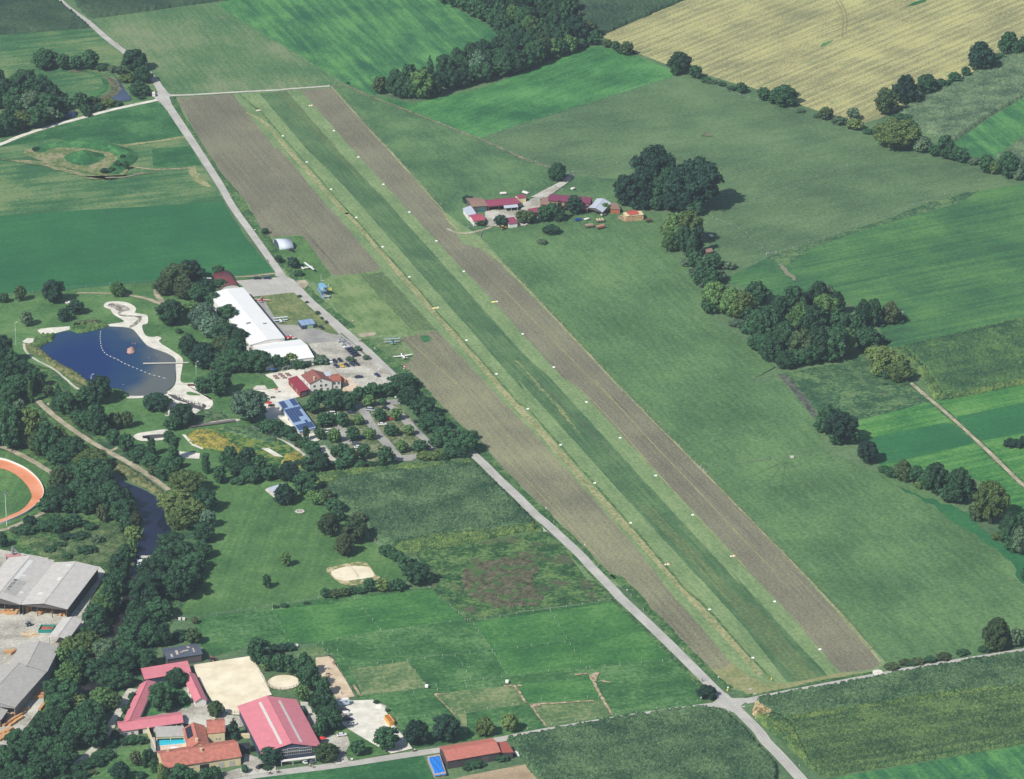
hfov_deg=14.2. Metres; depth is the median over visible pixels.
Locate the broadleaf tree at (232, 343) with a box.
[222,337,248,351]
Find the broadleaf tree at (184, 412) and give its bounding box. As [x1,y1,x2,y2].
[169,402,194,425]
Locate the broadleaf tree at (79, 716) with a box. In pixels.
[58,707,92,743]
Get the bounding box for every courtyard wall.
[147,727,155,747]
[225,733,249,738]
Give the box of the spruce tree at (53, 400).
[50,383,61,409]
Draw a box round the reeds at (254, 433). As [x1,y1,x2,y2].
[220,425,276,443]
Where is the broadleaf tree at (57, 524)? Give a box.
[45,514,69,533]
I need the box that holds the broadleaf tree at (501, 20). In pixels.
[492,11,511,34]
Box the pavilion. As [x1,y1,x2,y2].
[268,483,282,493]
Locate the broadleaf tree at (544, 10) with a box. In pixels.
[537,4,550,20]
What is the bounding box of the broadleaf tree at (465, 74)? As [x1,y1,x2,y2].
[455,66,473,86]
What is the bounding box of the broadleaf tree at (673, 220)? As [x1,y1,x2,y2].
[660,211,680,235]
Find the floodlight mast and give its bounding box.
[3,491,7,525]
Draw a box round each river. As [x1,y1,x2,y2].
[62,111,77,119]
[66,640,114,714]
[102,569,137,638]
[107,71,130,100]
[112,472,170,558]
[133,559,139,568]
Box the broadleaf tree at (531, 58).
[520,48,536,68]
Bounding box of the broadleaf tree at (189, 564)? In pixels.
[171,557,199,572]
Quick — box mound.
[64,150,104,164]
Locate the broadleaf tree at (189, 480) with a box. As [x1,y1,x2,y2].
[168,469,206,492]
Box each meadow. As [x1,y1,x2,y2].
[0,28,157,142]
[0,101,183,146]
[0,124,223,215]
[0,201,274,293]
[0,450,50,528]
[92,4,346,93]
[152,146,200,167]
[185,426,301,464]
[218,0,496,95]
[255,755,434,778]
[333,86,617,232]
[359,46,671,137]
[480,212,1023,662]
[725,184,1023,348]
[829,745,1023,778]
[857,385,1023,516]
[861,423,973,464]
[954,98,1023,159]
[956,402,1023,440]
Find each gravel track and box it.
[171,85,329,95]
[235,273,274,276]
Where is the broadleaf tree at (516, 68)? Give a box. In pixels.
[510,54,521,72]
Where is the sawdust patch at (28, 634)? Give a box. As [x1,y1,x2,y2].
[20,630,40,637]
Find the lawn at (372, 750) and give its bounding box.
[331,728,389,760]
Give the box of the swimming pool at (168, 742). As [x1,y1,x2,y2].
[156,738,184,746]
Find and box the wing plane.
[301,262,313,269]
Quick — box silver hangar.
[273,238,293,249]
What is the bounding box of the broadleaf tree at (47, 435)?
[31,418,61,454]
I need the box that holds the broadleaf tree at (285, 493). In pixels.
[273,482,297,504]
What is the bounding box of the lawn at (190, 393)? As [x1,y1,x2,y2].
[186,392,199,394]
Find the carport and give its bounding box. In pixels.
[238,742,250,753]
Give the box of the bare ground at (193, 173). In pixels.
[188,165,210,186]
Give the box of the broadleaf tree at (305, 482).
[292,471,319,493]
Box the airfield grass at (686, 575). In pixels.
[176,87,885,693]
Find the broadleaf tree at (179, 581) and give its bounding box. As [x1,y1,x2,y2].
[162,565,195,599]
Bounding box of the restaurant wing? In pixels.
[329,374,341,388]
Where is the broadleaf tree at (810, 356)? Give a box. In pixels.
[801,345,821,363]
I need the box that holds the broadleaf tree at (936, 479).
[924,462,948,494]
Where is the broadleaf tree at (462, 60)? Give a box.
[454,54,469,69]
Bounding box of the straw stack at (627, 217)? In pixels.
[623,211,643,221]
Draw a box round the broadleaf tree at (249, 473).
[238,465,262,482]
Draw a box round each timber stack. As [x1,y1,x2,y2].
[2,719,12,726]
[6,611,16,614]
[13,715,23,722]
[32,695,43,698]
[38,703,44,710]
[39,608,49,613]
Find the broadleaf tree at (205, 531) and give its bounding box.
[192,522,214,541]
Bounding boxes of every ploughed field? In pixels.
[177,94,378,274]
[301,88,880,672]
[400,331,729,669]
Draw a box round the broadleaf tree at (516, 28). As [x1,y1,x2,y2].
[509,24,524,33]
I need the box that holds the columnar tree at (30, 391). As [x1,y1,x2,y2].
[27,380,33,402]
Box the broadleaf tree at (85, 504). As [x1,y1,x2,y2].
[75,492,97,513]
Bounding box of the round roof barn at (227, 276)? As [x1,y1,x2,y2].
[212,270,238,289]
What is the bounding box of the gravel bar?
[262,447,282,456]
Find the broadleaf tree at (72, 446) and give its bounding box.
[50,436,89,461]
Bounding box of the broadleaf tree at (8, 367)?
[0,359,20,382]
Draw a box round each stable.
[117,712,182,735]
[124,680,155,721]
[141,661,190,681]
[185,671,207,706]
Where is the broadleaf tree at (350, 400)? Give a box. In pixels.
[340,391,358,409]
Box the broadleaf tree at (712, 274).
[703,267,722,283]
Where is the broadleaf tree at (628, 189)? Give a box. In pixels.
[612,174,653,204]
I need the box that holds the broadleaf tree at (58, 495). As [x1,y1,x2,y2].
[45,484,71,510]
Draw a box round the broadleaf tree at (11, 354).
[2,349,20,363]
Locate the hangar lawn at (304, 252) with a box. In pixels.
[273,236,330,283]
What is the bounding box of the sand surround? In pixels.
[326,562,379,584]
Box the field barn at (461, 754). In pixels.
[439,738,500,768]
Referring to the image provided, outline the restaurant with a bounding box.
[301,369,331,392]
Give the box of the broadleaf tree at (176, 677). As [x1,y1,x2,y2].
[164,667,188,688]
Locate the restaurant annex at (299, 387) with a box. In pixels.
[288,376,308,397]
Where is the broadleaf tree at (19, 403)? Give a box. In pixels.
[13,398,26,408]
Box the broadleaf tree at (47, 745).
[35,735,61,758]
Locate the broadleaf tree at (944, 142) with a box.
[936,134,953,158]
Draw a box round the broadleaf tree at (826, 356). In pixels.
[820,346,838,361]
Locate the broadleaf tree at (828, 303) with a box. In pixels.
[813,293,841,317]
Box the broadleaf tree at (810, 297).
[805,292,814,304]
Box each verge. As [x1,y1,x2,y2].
[170,97,282,255]
[259,231,354,328]
[360,339,501,467]
[471,457,607,590]
[494,467,732,689]
[611,598,702,687]
[743,671,872,696]
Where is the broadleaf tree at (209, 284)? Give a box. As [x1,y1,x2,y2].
[196,277,215,298]
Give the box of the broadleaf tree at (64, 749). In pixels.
[51,740,76,763]
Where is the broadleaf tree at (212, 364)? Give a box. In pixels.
[207,354,224,369]
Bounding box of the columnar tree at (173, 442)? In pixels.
[168,436,179,459]
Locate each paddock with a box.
[195,588,704,748]
[273,600,378,641]
[299,645,326,655]
[316,656,354,698]
[350,661,424,694]
[355,589,463,629]
[437,686,525,733]
[475,603,670,675]
[516,677,604,703]
[534,700,610,726]
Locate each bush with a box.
[9,526,17,532]
[16,522,34,534]
[22,515,37,523]
[35,520,48,531]
[43,545,56,552]
[51,772,70,778]
[53,541,66,546]
[57,532,70,539]
[61,552,71,558]
[65,763,81,776]
[70,531,89,540]
[73,770,89,778]
[77,544,97,554]
[78,103,93,112]
[78,758,95,769]
[82,112,91,116]
[82,522,96,530]
[88,96,100,105]
[89,769,97,774]
[90,534,104,542]
[90,755,105,767]
[91,748,116,760]
[93,103,104,110]
[100,98,114,106]
[100,168,108,172]
[102,737,116,748]
[107,65,116,72]
[107,166,115,171]
[110,730,118,735]
[110,734,123,742]
[113,100,122,106]
[113,160,121,165]
[114,66,125,73]
[115,717,123,725]
[116,73,134,82]
[118,737,129,744]
[121,704,129,714]
[124,160,128,168]
[125,734,138,744]
[128,692,136,702]
[135,735,147,743]
[135,771,146,778]
[147,748,154,760]
[171,629,184,641]
[191,616,197,623]
[229,476,247,484]
[259,419,276,433]
[261,228,268,233]
[262,765,272,769]
[268,421,283,433]
[268,644,279,651]
[273,430,283,436]
[274,255,282,262]
[279,643,287,651]
[280,425,296,436]
[280,603,288,607]
[285,642,294,650]
[286,432,301,440]
[292,270,303,275]
[294,439,301,447]
[302,708,307,716]
[303,425,309,436]
[313,354,328,363]
[329,508,345,520]
[345,356,354,361]
[362,355,369,359]
[365,461,372,465]
[378,398,386,404]
[388,550,404,561]
[416,450,432,460]
[430,449,444,460]
[437,454,448,459]
[443,447,457,456]
[453,446,466,456]
[459,452,471,457]
[462,195,472,202]
[462,764,470,770]
[464,759,481,768]
[472,219,486,224]
[495,754,508,761]
[536,239,546,244]
[541,224,559,234]
[546,49,553,58]
[680,258,688,265]
[688,267,697,276]
[700,77,712,82]
[708,80,717,83]
[717,81,726,85]
[717,270,726,280]
[720,260,736,268]
[726,86,734,90]
[727,318,745,327]
[796,108,805,112]
[832,116,847,124]
[862,128,876,134]
[876,322,884,326]
[878,465,888,473]
[883,662,898,670]
[884,467,895,477]
[891,113,912,119]
[892,315,906,323]
[898,658,909,665]
[907,660,915,666]
[912,657,924,664]
[913,481,922,488]
[924,655,935,662]
[935,78,949,87]
[936,652,951,660]
[955,648,969,655]
[967,157,978,164]
[968,504,984,520]
[977,645,990,652]
[991,532,1000,540]
[995,53,1006,59]
[1003,438,1023,447]
[1004,539,1014,552]
[1018,436,1023,444]
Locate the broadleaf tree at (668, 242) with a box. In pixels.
[660,230,678,250]
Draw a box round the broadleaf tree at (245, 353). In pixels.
[234,350,256,371]
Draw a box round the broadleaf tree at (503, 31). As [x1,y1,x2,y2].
[497,27,516,43]
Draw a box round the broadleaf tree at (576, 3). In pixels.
[573,0,579,11]
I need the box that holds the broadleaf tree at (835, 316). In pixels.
[824,308,848,327]
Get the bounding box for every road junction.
[154,87,173,109]
[712,693,745,711]
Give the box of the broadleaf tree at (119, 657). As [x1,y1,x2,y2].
[101,647,137,671]
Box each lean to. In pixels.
[503,204,517,210]
[540,197,588,212]
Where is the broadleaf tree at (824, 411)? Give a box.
[816,404,839,433]
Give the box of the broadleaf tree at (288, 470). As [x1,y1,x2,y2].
[275,460,300,481]
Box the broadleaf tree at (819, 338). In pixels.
[811,327,828,360]
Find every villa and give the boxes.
[156,739,241,773]
[183,722,208,745]
[206,717,224,742]
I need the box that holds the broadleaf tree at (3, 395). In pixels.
[0,392,11,402]
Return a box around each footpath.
[0,443,51,474]
[0,512,44,530]
[73,688,136,763]
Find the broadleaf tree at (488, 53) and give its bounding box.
[484,49,492,64]
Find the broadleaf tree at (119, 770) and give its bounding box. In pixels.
[107,761,130,778]
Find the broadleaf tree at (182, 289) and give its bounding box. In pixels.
[172,281,194,298]
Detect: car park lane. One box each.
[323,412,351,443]
[355,399,400,406]
[355,406,400,459]
[382,405,434,450]
[396,454,416,460]
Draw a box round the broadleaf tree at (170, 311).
[154,299,184,325]
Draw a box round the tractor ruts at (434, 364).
[406,338,462,389]
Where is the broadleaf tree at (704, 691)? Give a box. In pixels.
[695,684,716,698]
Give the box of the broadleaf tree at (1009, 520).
[998,511,1018,536]
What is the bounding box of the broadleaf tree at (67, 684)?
[54,676,82,697]
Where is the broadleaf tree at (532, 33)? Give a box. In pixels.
[525,28,537,40]
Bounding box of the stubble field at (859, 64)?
[603,0,1023,122]
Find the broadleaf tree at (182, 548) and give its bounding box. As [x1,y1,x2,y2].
[172,540,194,558]
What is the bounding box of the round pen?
[267,673,298,689]
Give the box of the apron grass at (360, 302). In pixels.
[323,271,436,334]
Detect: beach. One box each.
[23,326,69,342]
[104,301,212,408]
[168,399,198,414]
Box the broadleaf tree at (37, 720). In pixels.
[29,712,44,733]
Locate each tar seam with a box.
[744,714,801,778]
[747,714,804,778]
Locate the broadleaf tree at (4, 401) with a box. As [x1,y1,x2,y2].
[0,398,12,405]
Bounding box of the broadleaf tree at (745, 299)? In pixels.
[725,290,755,317]
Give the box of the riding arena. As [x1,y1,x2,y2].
[193,656,271,714]
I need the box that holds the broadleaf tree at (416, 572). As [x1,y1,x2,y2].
[401,561,431,585]
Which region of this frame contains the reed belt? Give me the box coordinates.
[70,70,121,99]
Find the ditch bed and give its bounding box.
[779,374,817,416]
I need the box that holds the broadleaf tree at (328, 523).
[316,512,341,535]
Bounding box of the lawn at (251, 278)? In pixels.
[235,276,277,279]
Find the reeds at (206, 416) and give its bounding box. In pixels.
[186,407,227,425]
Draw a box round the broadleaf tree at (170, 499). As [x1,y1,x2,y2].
[155,488,193,510]
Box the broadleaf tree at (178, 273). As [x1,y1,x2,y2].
[160,263,193,290]
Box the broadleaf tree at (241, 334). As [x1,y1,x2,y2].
[230,328,249,342]
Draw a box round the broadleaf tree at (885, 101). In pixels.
[873,87,901,113]
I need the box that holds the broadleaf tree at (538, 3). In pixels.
[533,0,549,9]
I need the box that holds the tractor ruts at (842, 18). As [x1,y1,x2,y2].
[836,0,843,36]
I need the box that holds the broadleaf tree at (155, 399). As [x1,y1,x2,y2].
[142,392,174,411]
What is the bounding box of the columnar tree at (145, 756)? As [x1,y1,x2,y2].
[142,749,148,767]
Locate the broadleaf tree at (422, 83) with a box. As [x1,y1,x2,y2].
[409,69,434,97]
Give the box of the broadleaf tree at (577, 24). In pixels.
[565,14,589,40]
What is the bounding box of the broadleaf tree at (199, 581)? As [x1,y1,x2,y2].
[189,571,205,592]
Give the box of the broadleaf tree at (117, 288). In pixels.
[109,281,126,296]
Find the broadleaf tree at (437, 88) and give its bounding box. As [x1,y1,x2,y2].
[429,71,445,95]
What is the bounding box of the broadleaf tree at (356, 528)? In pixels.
[342,516,368,542]
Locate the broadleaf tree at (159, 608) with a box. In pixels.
[143,596,173,620]
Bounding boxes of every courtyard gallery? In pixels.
[150,737,155,758]
[155,726,183,740]
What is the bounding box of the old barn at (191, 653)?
[161,643,202,663]
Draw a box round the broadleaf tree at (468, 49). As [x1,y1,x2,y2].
[461,42,476,59]
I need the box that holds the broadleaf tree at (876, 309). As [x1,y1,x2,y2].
[868,298,882,326]
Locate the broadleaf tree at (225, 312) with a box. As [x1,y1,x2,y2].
[216,304,238,322]
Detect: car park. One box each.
[300,356,368,386]
[304,398,419,461]
[309,341,392,387]
[320,735,349,764]
[336,700,411,752]
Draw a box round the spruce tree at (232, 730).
[225,718,241,740]
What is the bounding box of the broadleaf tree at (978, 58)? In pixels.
[967,41,995,69]
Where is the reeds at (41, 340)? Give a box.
[32,332,54,346]
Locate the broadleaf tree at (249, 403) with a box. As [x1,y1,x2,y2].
[229,388,270,421]
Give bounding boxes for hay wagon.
[585,223,593,227]
[595,218,604,222]
[596,224,605,229]
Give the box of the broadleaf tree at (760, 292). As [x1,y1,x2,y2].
[743,280,771,305]
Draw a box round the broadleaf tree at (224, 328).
[210,322,237,338]
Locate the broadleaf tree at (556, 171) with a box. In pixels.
[547,162,566,180]
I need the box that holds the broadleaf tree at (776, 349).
[762,338,783,360]
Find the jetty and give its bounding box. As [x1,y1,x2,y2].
[143,362,187,363]
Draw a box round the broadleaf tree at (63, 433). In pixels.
[53,425,68,437]
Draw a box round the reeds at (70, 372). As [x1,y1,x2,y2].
[26,344,87,385]
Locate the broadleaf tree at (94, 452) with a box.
[71,447,109,462]
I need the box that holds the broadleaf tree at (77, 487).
[65,479,89,499]
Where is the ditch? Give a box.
[238,93,773,680]
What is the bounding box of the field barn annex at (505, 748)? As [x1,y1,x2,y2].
[497,742,513,758]
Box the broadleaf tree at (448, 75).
[439,67,460,88]
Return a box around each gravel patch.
[296,280,308,288]
[357,332,375,336]
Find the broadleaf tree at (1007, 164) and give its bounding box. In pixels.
[995,151,1021,177]
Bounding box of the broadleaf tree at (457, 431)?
[443,429,460,444]
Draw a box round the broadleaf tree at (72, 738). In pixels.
[57,725,81,747]
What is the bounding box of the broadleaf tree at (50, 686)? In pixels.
[42,677,60,696]
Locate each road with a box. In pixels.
[0,99,157,145]
[59,0,395,374]
[233,703,715,778]
[446,425,806,778]
[743,648,1023,703]
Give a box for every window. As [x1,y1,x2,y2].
[287,747,299,750]
[287,751,298,754]
[299,747,311,750]
[299,749,311,753]
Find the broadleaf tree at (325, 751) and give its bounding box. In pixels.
[313,741,339,762]
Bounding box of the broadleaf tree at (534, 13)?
[529,6,538,18]
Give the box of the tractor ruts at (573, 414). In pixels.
[538,380,612,454]
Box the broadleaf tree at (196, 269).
[181,259,206,281]
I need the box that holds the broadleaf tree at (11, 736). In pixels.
[4,728,21,744]
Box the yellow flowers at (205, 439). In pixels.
[187,429,243,451]
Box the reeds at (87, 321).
[74,319,101,324]
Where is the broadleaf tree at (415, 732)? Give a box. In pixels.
[402,719,429,744]
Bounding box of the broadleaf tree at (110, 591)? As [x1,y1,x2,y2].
[96,584,121,605]
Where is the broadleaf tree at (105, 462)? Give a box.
[92,457,113,478]
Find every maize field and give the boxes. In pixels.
[0,0,89,34]
[74,0,226,17]
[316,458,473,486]
[321,462,532,545]
[395,521,535,551]
[506,705,777,778]
[575,0,683,34]
[756,711,816,772]
[757,650,1023,717]
[791,685,1023,776]
[895,49,1023,141]
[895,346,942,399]
[904,317,1023,392]
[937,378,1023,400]
[996,136,1023,167]
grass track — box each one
[124,136,183,145]
[131,166,191,169]
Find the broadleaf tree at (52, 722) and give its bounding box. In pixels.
[39,706,71,737]
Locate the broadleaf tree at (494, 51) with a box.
[491,47,499,58]
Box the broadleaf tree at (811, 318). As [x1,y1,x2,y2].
[797,304,826,333]
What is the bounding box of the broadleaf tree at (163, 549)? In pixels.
[147,544,174,559]
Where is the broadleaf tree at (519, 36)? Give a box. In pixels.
[515,32,528,47]
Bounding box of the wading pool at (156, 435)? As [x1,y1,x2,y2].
[145,434,162,438]
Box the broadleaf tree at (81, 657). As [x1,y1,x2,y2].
[67,648,92,670]
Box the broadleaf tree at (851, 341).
[845,327,855,354]
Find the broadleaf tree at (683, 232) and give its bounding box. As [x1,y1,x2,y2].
[676,225,690,251]
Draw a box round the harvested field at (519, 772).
[455,764,536,778]
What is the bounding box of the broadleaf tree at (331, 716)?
[315,704,345,729]
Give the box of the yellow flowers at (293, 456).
[280,451,303,466]
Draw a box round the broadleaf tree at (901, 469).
[893,459,910,480]
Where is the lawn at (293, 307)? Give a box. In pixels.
[262,292,337,333]
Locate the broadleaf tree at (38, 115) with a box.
[26,106,49,126]
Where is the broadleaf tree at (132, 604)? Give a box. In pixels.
[125,599,143,616]
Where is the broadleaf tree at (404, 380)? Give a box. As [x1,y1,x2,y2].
[386,372,418,391]
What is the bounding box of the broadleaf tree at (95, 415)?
[86,402,108,433]
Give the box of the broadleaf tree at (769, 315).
[758,305,780,333]
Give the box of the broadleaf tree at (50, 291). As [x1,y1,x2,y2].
[41,279,64,301]
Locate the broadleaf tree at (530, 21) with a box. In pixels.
[521,15,539,31]
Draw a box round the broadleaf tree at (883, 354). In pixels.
[865,345,894,362]
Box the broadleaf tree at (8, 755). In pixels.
[0,747,19,770]
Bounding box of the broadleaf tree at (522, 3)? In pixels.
[518,0,530,6]
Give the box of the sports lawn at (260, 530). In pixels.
[180,467,404,617]
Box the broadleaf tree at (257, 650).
[246,637,270,662]
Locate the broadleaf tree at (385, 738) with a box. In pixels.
[372,726,401,750]
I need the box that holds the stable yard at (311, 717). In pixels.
[300,701,317,729]
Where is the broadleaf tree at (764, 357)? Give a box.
[758,347,774,360]
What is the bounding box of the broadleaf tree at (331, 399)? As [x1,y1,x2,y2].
[320,388,343,410]
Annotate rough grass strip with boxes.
[766,188,983,266]
[780,355,927,419]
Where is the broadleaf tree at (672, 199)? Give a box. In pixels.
[660,190,693,211]
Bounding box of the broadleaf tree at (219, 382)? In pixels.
[204,369,233,394]
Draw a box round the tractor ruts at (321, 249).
[302,227,337,269]
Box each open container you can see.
[38,624,55,632]
[384,714,394,725]
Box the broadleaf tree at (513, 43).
[504,38,521,51]
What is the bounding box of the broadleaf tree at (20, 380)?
[5,372,32,395]
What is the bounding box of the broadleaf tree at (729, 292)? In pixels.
[718,286,738,315]
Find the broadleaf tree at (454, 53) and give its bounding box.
[450,47,461,60]
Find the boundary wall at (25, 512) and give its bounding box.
[0,458,43,524]
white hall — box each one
[209,287,284,350]
[253,339,313,370]
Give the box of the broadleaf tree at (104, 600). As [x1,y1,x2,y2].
[87,594,114,615]
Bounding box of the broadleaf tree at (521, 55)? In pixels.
[509,49,525,66]
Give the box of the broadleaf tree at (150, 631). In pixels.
[138,622,159,645]
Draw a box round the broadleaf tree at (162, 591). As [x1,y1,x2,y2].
[155,571,171,598]
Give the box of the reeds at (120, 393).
[112,388,128,398]
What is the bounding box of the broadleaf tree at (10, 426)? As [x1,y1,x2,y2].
[0,403,23,447]
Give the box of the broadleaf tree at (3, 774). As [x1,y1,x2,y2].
[0,768,12,778]
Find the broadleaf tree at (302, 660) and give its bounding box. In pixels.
[293,651,314,671]
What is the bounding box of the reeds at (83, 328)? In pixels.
[70,321,108,332]
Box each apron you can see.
[236,273,344,333]
[255,296,360,349]
[873,670,882,674]
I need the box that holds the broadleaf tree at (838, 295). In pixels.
[831,290,845,311]
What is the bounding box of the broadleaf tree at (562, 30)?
[554,22,570,41]
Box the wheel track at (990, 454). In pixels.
[907,381,1023,486]
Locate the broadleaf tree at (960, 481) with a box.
[943,467,976,501]
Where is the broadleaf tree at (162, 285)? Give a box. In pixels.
[151,274,173,294]
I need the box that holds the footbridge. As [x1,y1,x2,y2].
[189,417,235,427]
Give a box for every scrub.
[0,363,140,778]
[18,525,126,565]
[88,433,211,736]
[462,552,543,609]
[805,355,910,384]
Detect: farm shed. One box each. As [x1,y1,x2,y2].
[463,205,475,220]
[466,197,487,211]
[469,213,484,225]
[506,217,517,227]
[515,194,526,202]
[528,207,539,214]
[588,198,610,216]
[609,203,619,213]
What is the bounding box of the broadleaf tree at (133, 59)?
[120,49,147,70]
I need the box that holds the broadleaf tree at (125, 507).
[113,498,136,518]
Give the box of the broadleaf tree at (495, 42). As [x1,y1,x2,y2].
[489,36,502,49]
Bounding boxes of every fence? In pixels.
[169,597,314,618]
[237,422,304,453]
[354,641,560,666]
[442,123,548,166]
[481,78,662,136]
[488,245,693,458]
[707,472,884,659]
[712,164,847,218]
[771,180,978,251]
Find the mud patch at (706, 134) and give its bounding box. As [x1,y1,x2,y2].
[702,132,712,136]
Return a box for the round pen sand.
[268,675,299,689]
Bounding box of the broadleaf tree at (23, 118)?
[14,110,30,128]
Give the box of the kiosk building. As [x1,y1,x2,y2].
[278,398,315,436]
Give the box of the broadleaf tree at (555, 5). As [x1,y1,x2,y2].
[547,0,563,14]
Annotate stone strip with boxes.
[105,172,144,177]
[777,264,795,280]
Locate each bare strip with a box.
[353,685,362,695]
[434,694,455,714]
[513,685,526,702]
[529,704,546,726]
[534,700,593,703]
[589,677,612,714]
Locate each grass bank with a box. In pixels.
[84,71,107,96]
[889,482,1023,583]
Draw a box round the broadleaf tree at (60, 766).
[51,755,67,776]
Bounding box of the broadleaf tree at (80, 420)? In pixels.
[72,410,88,428]
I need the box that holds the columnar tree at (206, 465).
[201,452,210,473]
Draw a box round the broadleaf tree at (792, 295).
[781,285,808,313]
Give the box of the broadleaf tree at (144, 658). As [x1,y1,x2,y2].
[133,648,158,667]
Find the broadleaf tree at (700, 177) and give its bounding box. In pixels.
[662,156,724,202]
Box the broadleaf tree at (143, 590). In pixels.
[127,574,160,605]
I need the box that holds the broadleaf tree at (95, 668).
[83,659,109,682]
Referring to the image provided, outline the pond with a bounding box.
[40,326,175,395]
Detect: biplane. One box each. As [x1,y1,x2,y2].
[273,316,287,321]
[385,338,399,342]
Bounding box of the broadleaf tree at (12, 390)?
[0,382,21,401]
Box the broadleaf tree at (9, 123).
[0,109,18,134]
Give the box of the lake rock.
[127,347,135,353]
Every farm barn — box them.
[485,197,520,210]
[548,194,592,208]
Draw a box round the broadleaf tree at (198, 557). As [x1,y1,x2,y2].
[181,551,207,570]
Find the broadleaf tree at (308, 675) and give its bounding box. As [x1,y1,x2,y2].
[296,663,321,689]
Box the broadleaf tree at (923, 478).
[920,466,929,489]
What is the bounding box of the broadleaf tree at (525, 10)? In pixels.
[514,5,531,24]
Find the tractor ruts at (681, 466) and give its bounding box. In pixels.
[612,397,762,546]
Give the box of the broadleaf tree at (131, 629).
[117,622,146,646]
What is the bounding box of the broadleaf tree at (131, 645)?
[122,640,141,651]
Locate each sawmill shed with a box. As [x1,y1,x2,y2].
[0,708,7,726]
[48,616,82,641]
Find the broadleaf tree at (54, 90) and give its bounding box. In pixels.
[45,84,64,96]
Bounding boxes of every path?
[23,343,79,388]
[34,399,169,489]
[77,292,159,303]
[134,429,167,440]
[153,289,164,302]
[179,451,199,458]
[182,434,202,448]
[188,419,239,427]
[277,438,305,455]
[320,445,335,463]
[749,461,783,476]
[781,461,785,488]
[785,461,827,489]
[789,464,832,508]
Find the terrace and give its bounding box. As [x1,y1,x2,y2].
[343,377,355,391]
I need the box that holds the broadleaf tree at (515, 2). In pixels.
[507,0,521,6]
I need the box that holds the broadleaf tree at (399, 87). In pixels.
[391,75,408,97]
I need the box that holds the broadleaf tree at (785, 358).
[774,349,797,368]
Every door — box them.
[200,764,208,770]
[218,762,223,767]
[229,760,234,766]
[478,207,484,211]
[481,756,488,761]
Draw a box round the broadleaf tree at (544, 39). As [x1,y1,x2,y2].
[534,32,550,57]
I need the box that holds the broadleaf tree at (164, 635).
[155,621,172,645]
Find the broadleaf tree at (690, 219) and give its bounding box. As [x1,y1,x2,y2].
[677,209,703,231]
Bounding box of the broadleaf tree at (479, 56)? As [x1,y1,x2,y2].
[468,49,488,65]
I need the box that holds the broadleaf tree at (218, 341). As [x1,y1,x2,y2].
[209,334,230,352]
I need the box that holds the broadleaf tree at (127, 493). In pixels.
[121,488,134,499]
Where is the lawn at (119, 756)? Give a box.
[90,745,157,778]
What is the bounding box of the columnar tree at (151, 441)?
[147,437,155,453]
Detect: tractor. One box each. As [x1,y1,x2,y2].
[25,620,31,626]
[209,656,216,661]
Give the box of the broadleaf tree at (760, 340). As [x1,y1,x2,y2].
[755,331,777,354]
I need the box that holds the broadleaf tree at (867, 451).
[857,440,878,462]
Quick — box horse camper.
[336,697,348,706]
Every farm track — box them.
[330,85,549,167]
[446,226,492,233]
[531,174,573,198]
[905,380,1023,489]
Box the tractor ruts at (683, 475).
[595,380,775,571]
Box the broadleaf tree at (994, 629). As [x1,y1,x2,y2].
[981,616,1011,647]
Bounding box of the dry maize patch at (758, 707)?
[752,700,771,718]
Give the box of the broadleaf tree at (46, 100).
[38,93,59,108]
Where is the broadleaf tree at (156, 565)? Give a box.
[135,558,165,573]
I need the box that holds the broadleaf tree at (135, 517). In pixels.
[129,510,142,525]
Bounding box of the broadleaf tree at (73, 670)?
[54,660,83,682]
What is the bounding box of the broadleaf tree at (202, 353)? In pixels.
[187,342,221,368]
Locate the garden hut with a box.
[705,248,712,254]
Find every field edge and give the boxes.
[331,87,881,661]
[502,261,849,620]
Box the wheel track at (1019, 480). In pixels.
[911,382,1023,485]
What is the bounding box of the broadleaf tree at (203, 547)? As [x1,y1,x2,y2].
[193,539,213,557]
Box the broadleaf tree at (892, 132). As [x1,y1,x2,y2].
[872,117,922,147]
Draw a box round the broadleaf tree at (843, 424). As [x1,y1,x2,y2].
[823,410,858,440]
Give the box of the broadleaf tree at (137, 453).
[128,445,154,462]
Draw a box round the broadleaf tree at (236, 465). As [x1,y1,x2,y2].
[228,457,252,476]
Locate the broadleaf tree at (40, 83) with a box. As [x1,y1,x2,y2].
[29,74,53,93]
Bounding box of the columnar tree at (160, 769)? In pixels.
[157,763,163,778]
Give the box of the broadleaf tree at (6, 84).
[0,78,16,105]
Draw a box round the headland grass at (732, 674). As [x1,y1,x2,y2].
[712,662,865,693]
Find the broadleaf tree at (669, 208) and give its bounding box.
[663,196,686,210]
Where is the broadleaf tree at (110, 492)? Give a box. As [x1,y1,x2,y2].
[96,480,123,509]
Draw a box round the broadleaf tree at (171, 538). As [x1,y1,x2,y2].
[156,530,185,551]
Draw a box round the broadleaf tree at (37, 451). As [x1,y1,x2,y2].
[26,432,41,454]
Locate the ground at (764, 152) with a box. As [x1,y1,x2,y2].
[24,0,1023,778]
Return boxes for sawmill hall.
[0,555,53,613]
[0,662,45,714]
[10,641,57,679]
[21,561,98,617]
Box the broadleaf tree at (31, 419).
[18,407,43,444]
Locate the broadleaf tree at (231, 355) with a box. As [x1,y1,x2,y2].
[213,348,245,370]
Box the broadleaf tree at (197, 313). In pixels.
[187,301,216,328]
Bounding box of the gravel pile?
[376,704,385,708]
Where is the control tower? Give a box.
[317,280,331,298]
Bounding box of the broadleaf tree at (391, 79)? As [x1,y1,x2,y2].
[384,74,400,95]
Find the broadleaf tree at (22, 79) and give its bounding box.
[10,69,36,92]
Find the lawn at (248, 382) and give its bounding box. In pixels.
[235,376,277,388]
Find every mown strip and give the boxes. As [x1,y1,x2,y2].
[260,92,826,681]
[275,91,361,176]
[361,272,435,331]
[639,505,817,681]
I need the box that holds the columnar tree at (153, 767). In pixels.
[149,759,157,772]
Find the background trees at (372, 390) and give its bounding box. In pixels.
[0,0,1023,778]

